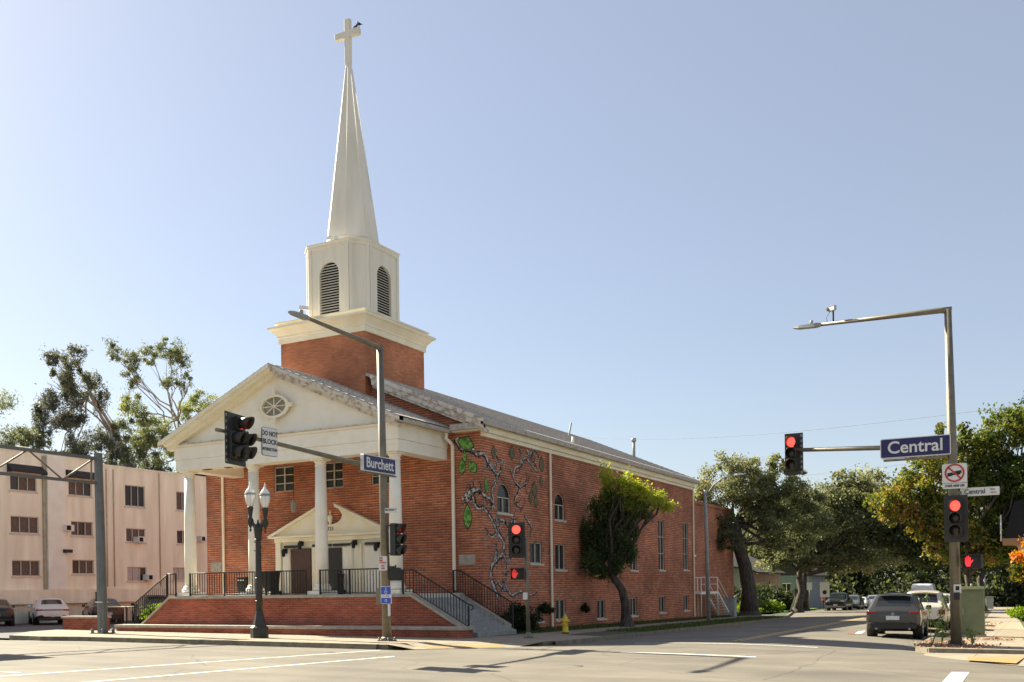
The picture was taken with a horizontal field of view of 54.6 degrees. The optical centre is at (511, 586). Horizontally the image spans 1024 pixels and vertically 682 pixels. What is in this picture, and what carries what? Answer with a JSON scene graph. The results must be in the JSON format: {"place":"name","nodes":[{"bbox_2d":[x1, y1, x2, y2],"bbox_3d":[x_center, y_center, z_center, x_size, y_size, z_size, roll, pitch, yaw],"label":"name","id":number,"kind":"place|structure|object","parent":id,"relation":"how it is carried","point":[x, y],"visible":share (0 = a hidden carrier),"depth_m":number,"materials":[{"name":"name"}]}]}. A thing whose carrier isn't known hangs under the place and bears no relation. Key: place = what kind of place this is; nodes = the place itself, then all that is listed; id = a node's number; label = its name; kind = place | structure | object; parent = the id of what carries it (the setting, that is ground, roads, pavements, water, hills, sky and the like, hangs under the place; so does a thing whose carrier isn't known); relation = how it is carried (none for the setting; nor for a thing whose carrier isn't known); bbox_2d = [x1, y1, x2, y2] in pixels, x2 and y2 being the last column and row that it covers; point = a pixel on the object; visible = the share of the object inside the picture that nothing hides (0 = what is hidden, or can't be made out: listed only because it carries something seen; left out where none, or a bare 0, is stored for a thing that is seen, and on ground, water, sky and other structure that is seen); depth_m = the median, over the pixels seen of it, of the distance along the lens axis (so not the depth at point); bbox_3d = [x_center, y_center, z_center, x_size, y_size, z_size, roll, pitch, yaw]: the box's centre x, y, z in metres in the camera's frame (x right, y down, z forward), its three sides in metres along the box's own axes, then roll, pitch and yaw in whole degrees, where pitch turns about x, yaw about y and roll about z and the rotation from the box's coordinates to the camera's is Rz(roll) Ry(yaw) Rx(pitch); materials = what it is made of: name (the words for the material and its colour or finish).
{"place":"outdoors","nodes":[
{"label":"outdoors","id":0,"kind":"place"},
{"bbox_2d":[0,620,140,637],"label":"parking lot","id":1,"kind":"structure","parent":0,"point":[6,631],"depth_m":50.75,"materials":[{"name":"asphalt"}]},
{"bbox_2d":[0,599,14,625],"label":"parked car","id":2,"kind":"object","parent":1,"relation":"on","point":[7,615],"visible":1,"depth_m":52.77,"materials":[{"name":"black paint"}]},
{"bbox_2d":[27,597,69,624],"bbox_3d":[-26.645,1.375,57.090,2.140,1.571,4.892,0,-1,-30],"label":"parked car","id":3,"kind":"object","parent":1,"relation":"on","point":[48,608],"visible":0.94,"depth_m":55.23,"materials":[{"name":"white paint"}]},
{"bbox_2d":[61,616,110,629],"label":"brick wall","id":4,"kind":"structure","parent":1,"relation":"on","point":[79,622],"depth_m":43.37,"materials":[{"name":"brick"}]},
{"bbox_2d":[82,598,123,623],"bbox_3d":[-24.359,1.410,59.046,2.140,1.528,4.892,0,-1,-30],"label":"parked car","id":5,"kind":"object","parent":1,"relation":"on","point":[90,609],"visible":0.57,"depth_m":57.43,"materials":[{"name":"black paint"}]},
{"bbox_2d":[0,448,207,623],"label":"apartment building","id":6,"kind":"structure","parent":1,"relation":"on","point":[36,515],"depth_m":62.41,"materials":[{"name":"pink paint"}]},
{"bbox_2d":[9,472,38,493],"bbox_3d":[-28.931,-6.156,58.740,0.180,1.150,1.910,-1,0,28],"label":"window","id":7,"kind":"structure","parent":6,"relation":"in","point":[17,484],"depth_m":58.79,"materials":[{"name":"brown glass"}]},
{"bbox_2d":[9,516,40,535],"bbox_3d":[-28.871,-3.632,58.784,0.180,1.100,2.010,-1,0,28],"label":"window","id":8,"kind":"structure","parent":6,"relation":"in","point":[20,525],"depth_m":58.82,"materials":[{"name":"brown glass"}]},
{"bbox_2d":[11,560,41,577],"bbox_3d":[-28.810,-1.057,58.828,0.180,1.050,2.010,-1,0,28],"label":"window","id":9,"kind":"structure","parent":6,"relation":"in","point":[20,568],"depth_m":58.89,"materials":[{"name":"brown glass"}]},
{"bbox_2d":[67,482,92,498],"bbox_3d":[-27.088,-6.108,62.205,0.180,1.000,1.860,-1,0,28],"label":"window","id":10,"kind":"structure","parent":6,"relation":"in","point":[82,490],"depth_m":62.27,"materials":[{"name":"brown glass"}]},
{"bbox_2d":[70,521,94,537],"bbox_3d":[-27.005,-3.609,62.294,0.180,1.000,1.760,-1,0,28],"label":"window","id":11,"kind":"structure","parent":6,"relation":"in","point":[81,529],"depth_m":62.38,"materials":[{"name":"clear glass"}]},
{"bbox_2d":[71,560,95,575],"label":"window","id":12,"kind":"structure","parent":6,"relation":"in","point":[79,567],"depth_m":62.40,"materials":[{"name":"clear glass"}]},
{"bbox_2d":[124,485,146,508],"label":"window","id":13,"kind":"structure","parent":6,"relation":"in","point":[134,495],"depth_m":66.06,"materials":[{"name":"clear glass"}]},
{"bbox_2d":[125,528,146,543],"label":"window","id":14,"kind":"structure","parent":6,"relation":"in","point":[130,532],"depth_m":65.87,"materials":[{"name":"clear glass"}]},
{"bbox_2d":[127,567,147,582],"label":"window","id":15,"kind":"structure","parent":6,"relation":"in","point":[134,574],"depth_m":66.05,"materials":[{"name":"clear glass"}]},
{"bbox_2d":[131,595,166,622],"bbox_3d":[-22.099,1.332,60.941,2.180,1.720,4.642,0,-1,-30],"label":"parked car","id":16,"kind":"object","parent":1,"relation":"on","point":[141,620],"visible":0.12,"depth_m":59.36,"materials":[{"name":"grey paint"}]},
{"bbox_2d":[0,640,401,658],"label":"avenue road edge","id":17,"kind":"object","parent":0,"point":[245,651],"visible":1,"depth_m":30.13,"materials":[{"name":"concrete"}]},
{"bbox_2d":[15,615,771,649],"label":"sidewalk","id":18,"kind":"structure","parent":0,"point":[545,638],"depth_m":35.18,"materials":[{"name":"concrete"}]},
{"bbox_2d":[0,444,115,633],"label":"gantry pole","id":19,"kind":"object","parent":18,"relation":"on","point":[101,601],"visible":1,"depth_m":38.89,"materials":[{"name":"metal"}]},
{"bbox_2d":[244,483,270,637],"bbox_3d":[-8.871,-0.960,34.722,0.592,5.482,1.037,-1,0,-45],"label":"ornamental street lamp","id":20,"kind":"object","parent":18,"relation":"on","point":[259,628],"visible":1,"depth_m":34.62,"materials":[{"name":"metal"}]},
{"bbox_2d":[256,309,396,640],"bbox_3d":[-5.774,-3.141,29.156,0.570,9.832,7.312,-1,0,28],"label":"traffic signal pole","id":21,"kind":"object","parent":18,"relation":"on","point":[384,546],"visible":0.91,"depth_m":32.05,"materials":[{"name":"metal"}]},
{"bbox_2d":[215,410,256,466],"bbox_3d":[-7.172,-3.896,26.046,0.682,1.360,1.114,-1,0,28],"label":"traffic light","id":22,"kind":"object","parent":21,"relation":"attached to","point":[239,441],"visible":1,"depth_m":26.03,"materials":[{"name":"red"}]},
{"bbox_2d":[261,427,277,456],"bbox_3d":[-6.660,-3.984,27.277,0.031,0.780,0.652,-1,0,28],"label":"regulatory sign","id":23,"kind":"object","parent":21,"relation":"attached to","point":[268,441],"visible":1,"depth_m":27.25,"materials":[{"name":"white"}]},
{"bbox_2d":[357,454,395,477],"bbox_3d":[-4.277,-3.873,31.691,0.171,0.570,2.000,-1,0,28],"label":"street name sign","id":24,"kind":"object","parent":21,"relation":"attached to","point":[376,465],"visible":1,"depth_m":31.54,"materials":[{"name":"metal"}]},
{"bbox_2d":[381,586,391,615],"bbox_3d":[-4.021,0.458,31.940,0.400,0.960,0.139,-1,0,28],"label":"parking sign","id":25,"kind":"object","parent":21,"relation":"attached to","point":[386,594],"visible":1,"depth_m":31.89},
{"bbox_2d":[387,523,406,555],"bbox_3d":[-3.721,-1.526,31.896,0.700,1.035,0.357,-1,0,28],"label":"traffic light","id":26,"kind":"object","parent":21,"relation":"attached to","point":[397,540],"visible":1,"depth_m":31.75,"materials":[{"name":"red"}]},
{"bbox_2d":[388,641,538,648],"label":"kerb ramp","id":27,"kind":"structure","parent":18,"relation":"on","point":[418,645],"depth_m":31.00,"materials":[{"name":"concrete"}]},
{"bbox_2d":[426,644,502,647],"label":"tactile paving","id":28,"kind":"structure","parent":27,"relation":"on","point":[461,646],"depth_m":30.50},
{"bbox_2d":[524,538,532,637],"bbox_3d":[0.546,0.026,34.298,0.320,3.470,0.304,-1,0,28],"label":"signal post","id":29,"kind":"object","parent":18,"relation":"on","point":[528,634],"visible":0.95,"depth_m":34.25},
{"bbox_2d":[508,522,524,557],"bbox_3d":[0.152,-1.612,34.133,0.580,1.220,0.400,-1,0,5],"label":"traffic light","id":30,"kind":"object","parent":29,"relation":"attached to","point":[516,540],"visible":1,"depth_m":34.15,"materials":[{"name":"red"}]},
{"bbox_2d":[704,473,745,619],"bbox_3d":[12.572,-2.345,58.421,2.536,8.595,0.260,-1,0,28],"label":"street lamp","id":31,"kind":"object","parent":18,"relation":"on","point":[708,606],"visible":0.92,"depth_m":58.86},
{"bbox_2d":[0,648,942,681],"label":"avenue road","id":32,"kind":"structure","parent":0,"point":[31,663],"depth_m":20.98,"materials":[{"name":"asphalt"}]},
{"bbox_2d":[0,583,1008,639],"bbox_3d":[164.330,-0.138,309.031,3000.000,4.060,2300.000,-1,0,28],"label":"ground","id":33,"kind":"structure","parent":0,"point":[761,613],"depth_m":90.12,"materials":[{"name":"soil"}]},
{"bbox_2d":[0,388,40,448],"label":"eucalyptus tree","id":34,"kind":"object","parent":33,"relation":"on","point":[3,405],"visible":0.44,"depth_m":73.91,"materials":[{"name":"green plant"}]},
{"bbox_2d":[0,424,116,464],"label":"eucalyptus tree","id":35,"kind":"object","parent":33,"relation":"on","point":[43,443],"visible":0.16,"depth_m":75.76,"materials":[{"name":"green plant"}]},
{"bbox_2d":[27,342,130,465],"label":"eucalyptus tree","id":36,"kind":"object","parent":33,"relation":"on","point":[67,420],"visible":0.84,"depth_m":78.83,"materials":[{"name":"green plant"}]},
{"bbox_2d":[110,409,172,470],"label":"eucalyptus tree","id":37,"kind":"object","parent":33,"relation":"on","point":[153,440],"visible":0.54,"depth_m":84.67,"materials":[{"name":"green plant"}]},
{"bbox_2d":[102,335,194,473],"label":"eucalyptus tree","id":38,"kind":"object","parent":33,"relation":"on","point":[175,351],"visible":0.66,"depth_m":86.45,"materials":[{"name":"green plant"}]},
{"bbox_2d":[9,635,375,649],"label":"kerb","id":39,"kind":"structure","parent":33,"relation":"on","point":[221,642],"depth_m":33.12,"materials":[{"name":"concrete"}]},
{"bbox_2d":[175,387,219,423],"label":"eucalyptus tree","id":40,"kind":"object","parent":33,"relation":"on","point":[186,408],"visible":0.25,"depth_m":90.29,"materials":[{"name":"green plant"}]},
{"bbox_2d":[114,624,474,637],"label":"brick wall","id":41,"kind":"structure","parent":33,"relation":"on","point":[418,631],"depth_m":36.90,"materials":[{"name":"brick"}]},
{"bbox_2d":[141,593,515,637],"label":"porch terrace","id":42,"kind":"structure","parent":33,"relation":"on","point":[411,609],"depth_m":37.84,"materials":[{"name":"brick"}]},
{"bbox_2d":[107,606,151,624],"bbox_3d":[-17.209,1.338,44.496,3.056,0.922,0.056,-1,0,28],"label":"iron railing","id":43,"kind":"object","parent":42,"relation":"on","point":[127,621],"visible":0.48,"depth_m":44.62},
{"bbox_2d":[134,573,176,623],"bbox_3d":[-15.153,0.609,42.151,2.506,2.322,0.056,-1,0,28],"label":"iron railing","id":44,"kind":"object","parent":42,"relation":"on","point":[167,594],"visible":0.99,"depth_m":42.17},
{"bbox_2d":[189,570,306,595],"bbox_3d":[-10.648,-0.107,39.728,6.156,1.022,0.056,-1,0,28],"label":"iron railing","id":45,"kind":"object","parent":42,"relation":"on","point":[249,572],"visible":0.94,"depth_m":39.69,"materials":[{"name":"metal"}]},
{"bbox_2d":[263,572,280,594],"bbox_3d":[-10.292,-0.162,42.102,0.740,0.997,0.847,-1,0,28],"label":"trash bin","id":46,"kind":"object","parent":42,"relation":"on","point":[275,582],"visible":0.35,"depth_m":41.80,"materials":[{"name":"black plastic"}]},
{"bbox_2d":[319,568,379,594],"bbox_3d":[-6.057,-0.173,37.286,2.956,1.022,0.056,-1,0,28],"label":"iron railing","id":47,"kind":"object","parent":42,"relation":"on","point":[349,573],"visible":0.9,"depth_m":37.31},
{"bbox_2d":[401,569,473,625],"bbox_3d":[-2.678,0.488,35.518,3.032,2.302,0.056,-1,0,28],"label":"iron railing","id":48,"kind":"object","parent":42,"relation":"on","point":[465,602],"visible":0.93,"depth_m":35.52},
{"bbox_2d":[452,570,513,627],"bbox_3d":[-1.136,0.440,38.322,2.656,2.252,0.056,-1,0,28],"label":"iron railing","id":49,"kind":"object","parent":42,"relation":"on","point":[512,623],"visible":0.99,"depth_m":38.27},
{"bbox_2d":[157,18,733,627],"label":"church","id":50,"kind":"structure","parent":33,"relation":"on","point":[469,484],"depth_m":41.89,"materials":[{"name":"brick"}]},
{"bbox_2d":[275,466,293,491],"bbox_3d":[-9.915,-4.707,43.383,1.120,1.100,0.065,-1,0,28],"label":"window","id":51,"kind":"structure","parent":50,"relation":"in","point":[283,475],"depth_m":43.39,"materials":[{"name":"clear glass"}]},
{"bbox_2d":[283,549,290,592],"bbox_3d":[-9.762,-0.669,43.007,0.400,1.900,0.060,-1,0,28],"label":"door panel","id":52,"kind":"structure","parent":50,"relation":"in","point":[287,559],"depth_m":42.96,"materials":[{"name":"white paint"}]},
{"bbox_2d":[291,548,311,593],"bbox_3d":[-9.037,-0.684,42.582,1.080,1.930,0.060,-1,0,28],"label":"door","id":53,"kind":"structure","parent":50,"relation":"in","point":[301,559],"depth_m":42.54,"materials":[{"name":"brown wood"}]},
{"bbox_2d":[326,462,342,487],"bbox_3d":[-7.522,-4.741,42.110,1.000,1.100,0.065,-1,0,28],"label":"window","id":54,"kind":"structure","parent":50,"relation":"in","point":[334,470],"depth_m":42.12,"materials":[{"name":"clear glass"}]},
{"bbox_2d":[328,547,341,573],"bbox_3d":[-7.498,-0.696,41.769,0.800,1.910,0.050,-1,0,28],"label":"door","id":55,"kind":"structure","parent":50,"relation":"in","point":[334,554],"depth_m":41.70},
{"bbox_2d":[343,547,353,591],"bbox_3d":[-6.844,-0.711,41.455,0.510,1.900,0.060,-1,0,28],"label":"door panel","id":56,"kind":"structure","parent":50,"relation":"in","point":[345,549],"depth_m":41.45,"materials":[{"name":"white paint"}]},
{"bbox_2d":[365,546,380,591],"bbox_3d":[-5.700,-0.727,40.847,0.800,1.900,0.060,-1,0,28],"label":"door panel","id":57,"kind":"structure","parent":50,"relation":"in","point":[371,556],"depth_m":40.84,"materials":[{"name":"white paint"}]},
{"bbox_2d":[496,484,512,515],"bbox_3d":[-0.349,-3.550,40.279,0.185,1.290,1.310,-1,0,28],"label":"window","id":58,"kind":"structure","parent":50,"relation":"in","point":[503,503],"depth_m":40.37,"materials":[{"name":"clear glass"}]},
{"bbox_2d":[529,542,543,565],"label":"window","id":59,"kind":"structure","parent":50,"relation":"in","point":[535,548],"depth_m":42.91,"materials":[{"name":"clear glass"}]},
{"bbox_2d":[554,494,566,522],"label":"window","id":60,"kind":"structure","parent":50,"relation":"in","point":[559,508],"depth_m":45.12,"materials":[{"name":"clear glass"}]},
{"bbox_2d":[555,544,567,571],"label":"window","id":61,"kind":"structure","parent":50,"relation":"in","point":[559,549],"depth_m":44.98,"materials":[{"name":"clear glass"}]},
{"bbox_2d":[658,520,665,571],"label":"window","id":62,"kind":"structure","parent":50,"relation":"in","point":[660,523],"depth_m":57.19,"materials":[{"name":"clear glass"}]},
{"bbox_2d":[683,522,689,570],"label":"window","id":63,"kind":"structure","parent":50,"relation":"in","point":[685,566],"depth_m":60.97,"materials":[{"name":"grey glass"}]},
{"bbox_2d":[695,577,728,616],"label":"outside stair","id":64,"kind":"object","parent":50,"relation":"attached to","point":[701,592],"visible":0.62,"depth_m":66.19,"materials":[{"name":"metal"}]},
{"bbox_2d":[578,459,680,626],"bbox_3d":[5.241,-1.963,46.631,4.936,8.158,3.320,-1,0,-3],"label":"tree","id":65,"kind":"object","parent":33,"relation":"on","point":[613,532],"visible":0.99,"depth_m":46.23,"materials":[{"name":"green plant"}]},
{"bbox_2d":[552,612,792,644],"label":"kerb","id":66,"kind":"structure","parent":33,"relation":"on","point":[585,640],"depth_m":40.26,"materials":[{"name":"concrete"}]},
{"bbox_2d":[733,552,785,590],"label":"house","id":67,"kind":"structure","parent":33,"relation":"on","point":[762,576],"depth_m":109.50,"materials":[{"name":"white paint"}]},
{"bbox_2d":[693,448,842,615],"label":"tree","id":68,"kind":"object","parent":33,"relation":"on","point":[758,495],"visible":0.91,"depth_m":72.52,"materials":[{"name":"green plant"}]},
{"bbox_2d":[753,563,828,609],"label":"house","id":69,"kind":"structure","parent":33,"relation":"on","point":[788,580],"depth_m":120.68,"materials":[{"name":"white paint"}]},
{"bbox_2d":[742,467,900,612],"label":"tree","id":70,"kind":"object","parent":33,"relation":"on","point":[847,510],"visible":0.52,"depth_m":88.94,"materials":[{"name":"green plant"}]},
{"bbox_2d":[803,463,923,610],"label":"tree","id":71,"kind":"object","parent":33,"relation":"on","point":[878,477],"visible":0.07,"depth_m":103.17,"materials":[{"name":"green plant"}]},
{"bbox_2d":[733,530,1023,606],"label":"distant woodland","id":72,"kind":"object","parent":33,"relation":"on","point":[1002,590],"visible":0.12,"depth_m":132.55,"materials":[{"name":"plant"}]},
{"bbox_2d":[858,395,1023,585],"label":"tree","id":73,"kind":"object","parent":33,"relation":"on","point":[981,458],"visible":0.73,"depth_m":42.29,"materials":[{"name":"green plant"}]},
{"bbox_2d":[861,470,1022,611],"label":"tree","id":74,"kind":"object","parent":33,"relation":"on","point":[912,549],"visible":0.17,"depth_m":87.53,"materials":[{"name":"green plant"}]},
{"bbox_2d":[915,628,1023,653],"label":"kerb","id":75,"kind":"structure","parent":33,"relation":"on","point":[918,649],"depth_m":26.73,"materials":[{"name":"concrete"}]},
{"bbox_2d":[1000,500,1023,552],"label":"corner building","id":76,"kind":"structure","parent":33,"relation":"on","point":[1015,528],"depth_m":41.24,"materials":[{"name":"black"}]},
{"bbox_2d":[0,0,1023,583],"label":"sky","id":77,"kind":"structure","parent":0,"point":[618,220],"materials":[{"name":"blue"}]},
{"bbox_2d":[497,615,747,635],"bbox_3d":[6.775,2.087,56.723,6.650,0.945,43.500,-1,0,28],"label":"lawn strip","id":78,"kind":"object","parent":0,"point":[595,627],"visible":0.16,"depth_m":43.79,"materials":[{"name":"green plant"}]},
{"bbox_2d":[497,600,547,632],"bbox_3d":[0.379,1.255,39.346,2.165,1.496,1.989,-1,0,28],"label":"bush","id":79,"kind":"object","parent":78,"relation":"on","point":[519,611],"visible":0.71,"depth_m":39.09,"materials":[{"name":"green plant"}]},
{"bbox_2d":[516,614,746,632],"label":"wall grass","id":80,"kind":"structure","parent":78,"relation":"on","point":[559,628],"depth_m":47.59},
{"bbox_2d":[723,597,736,616],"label":"utility cabinet","id":81,"kind":"object","parent":78,"relation":"on","point":[731,605],"visible":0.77,"depth_m":68.08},
{"bbox_2d":[571,625,703,635],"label":"parkway","id":82,"kind":"structure","parent":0,"point":[604,633],"depth_m":38.74,"materials":[{"name":"soil"}]},
{"bbox_2d":[310,608,1023,681],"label":"side street road","id":83,"kind":"structure","parent":0,"point":[833,650],"depth_m":25.93,"materials":[{"name":"asphalt"}]},
{"bbox_2d":[825,593,852,610],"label":"parked truck","id":84,"kind":"object","parent":83,"relation":"on","point":[834,601],"visible":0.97,"depth_m":97.15,"materials":[{"name":"black paint"}]},
{"bbox_2d":[866,593,930,638],"bbox_3d":[14.490,1.056,37.211,2.180,1.654,4.642,0,-1,26],"label":"parked car","id":85,"kind":"object","parent":83,"relation":"on","point":[896,612],"visible":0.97,"depth_m":35.34,"materials":[{"name":"grey paint"}]},
{"bbox_2d":[907,590,949,630],"bbox_3d":[18.133,1.050,43.487,2.180,1.820,4.642,0,-1,26],"label":"parked car","id":86,"kind":"object","parent":83,"relation":"on","point":[935,601],"visible":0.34,"depth_m":41.51,"materials":[{"name":"beige paint"}]},
{"bbox_2d":[924,653,1023,665],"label":"kerb apron","id":87,"kind":"object","parent":83,"relation":"on","point":[960,656],"visible":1,"depth_m":25.55,"materials":[{"name":"concrete"}]},
{"bbox_2d":[967,657,1023,662],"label":"tactile paving","id":88,"kind":"structure","parent":87,"relation":"on","point":[1005,659],"depth_m":23.84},
{"bbox_2d":[606,616,779,631],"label":"parkway grass","id":89,"kind":"structure","parent":0,"point":[688,624],"depth_m":48.79,"materials":[{"name":"plant"}]},
{"bbox_2d":[760,607,824,612],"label":"lawn","id":90,"kind":"structure","parent":0,"point":[788,610],"depth_m":99.40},
{"bbox_2d":[760,599,785,613],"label":"bush","id":91,"kind":"object","parent":90,"relation":"on","point":[776,607],"visible":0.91,"depth_m":86.96,"materials":[{"name":"green plant"}]},
{"bbox_2d":[755,581,794,611],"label":"bush","id":92,"kind":"object","parent":90,"relation":"on","point":[769,591],"visible":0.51,"depth_m":99.53,"materials":[{"name":"green plant"}]},
{"bbox_2d":[921,607,1023,652],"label":"sidewalk","id":93,"kind":"structure","parent":0,"point":[1012,628],"depth_m":37.79,"materials":[{"name":"concrete"}]},
{"bbox_2d":[793,306,964,645],"bbox_3d":[10.878,-3.261,29.686,4.723,9.955,0.460,-1,0,28],"label":"traffic signal pole","id":94,"kind":"object","parent":93,"relation":"on","point":[955,601],"visible":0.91,"depth_m":28.64,"materials":[{"name":"grey metal"}]},
{"bbox_2d":[785,432,803,475],"bbox_3d":[8.710,-4.137,30.779,0.560,1.300,0.483,-1,0,28],"label":"traffic light","id":95,"kind":"object","parent":94,"relation":"attached to","point":[793,460],"visible":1,"depth_m":30.81,"materials":[{"name":"red"}]},
{"bbox_2d":[880,434,950,461],"bbox_3d":[11.812,-4.062,29.076,1.920,0.660,0.171,-1,0,28],"label":"street name sign","id":96,"kind":"object","parent":94,"relation":"attached to","point":[919,448],"visible":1,"depth_m":29.00,"materials":[{"name":"metal"}]},
{"bbox_2d":[942,463,966,488],"bbox_3d":[12.709,-3.185,28.503,0.660,0.720,0.032,-1,0,30],"label":"regulatory sign","id":97,"kind":"object","parent":94,"relation":"attached to","point":[954,476],"visible":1,"depth_m":28.50,"materials":[{"name":"white"}]},
{"bbox_2d":[944,495,967,541],"bbox_3d":[12.631,-1.953,28.264,0.628,1.340,0.497,-1,0,28],"label":"traffic light","id":98,"kind":"object","parent":94,"relation":"attached to","point":[955,518],"visible":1,"depth_m":28.28,"materials":[{"name":"red"}]},
{"bbox_2d":[962,554,982,568],"bbox_3d":[13.116,-0.730,28.278,0.500,0.400,0.340,-1,0,34],"label":"pedestrian signal","id":99,"kind":"object","parent":94,"relation":"attached to","point":[969,561],"visible":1,"depth_m":28.25,"materials":[{"name":"black plastic"}]},
{"bbox_2d":[956,486,999,495],"bbox_3d":[13.282,-2.723,28.320,1.130,0.240,0.064,-1,0,28],"label":"street name sign","id":100,"kind":"object","parent":94,"relation":"attached to","point":[982,491],"visible":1,"depth_m":28.28,"materials":[{"name":"white"}]},
{"bbox_2d":[928,610,991,646],"bbox_3d":[29.848,2.080,63.770,1.130,1.302,79.459,-1,0,26],"label":"planting strip","id":101,"kind":"object","parent":93,"relation":"on","point":[949,638],"visible":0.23,"depth_m":34.13,"materials":[{"name":"soil"}]},
{"bbox_2d":[922,593,948,644],"bbox_3d":[11.983,0.931,28.100,0.796,1.516,0.441,-1,0,2],"label":"weed","id":102,"kind":"object","parent":101,"relation":"on","point":[938,622],"visible":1,"depth_m":28.12,"materials":[{"name":"green plant"}]},
{"bbox_2d":[908,637,1023,648],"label":"fallen leaves","id":103,"kind":"object","parent":93,"relation":"on","point":[971,645],"visible":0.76,"depth_m":28.81,"materials":[{"name":"brown plant"}]},
{"bbox_2d":[961,584,986,636],"bbox_3d":[16.325,0.812,35.214,0.880,1.860,0.820,-1,0,28],"label":"utility cabinet","id":104,"kind":"object","parent":93,"relation":"on","point":[973,607],"visible":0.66,"depth_m":34.88,"materials":[{"name":"metal"}]},
{"bbox_2d":[1004,535,1023,584],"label":"tree","id":105,"kind":"object","parent":93,"relation":"on","point":[1017,571],"visible":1,"depth_m":36.90,"materials":[{"name":"orange plant"}]},
{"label":"lawn","id":106,"kind":"structure","parent":0,"visible":0},
{"bbox_2d":[1005,605,1023,620],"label":"bush","id":107,"kind":"object","parent":106,"relation":"on","point":[1016,612],"visible":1,"depth_m":54.89,"materials":[{"name":"green plant"}]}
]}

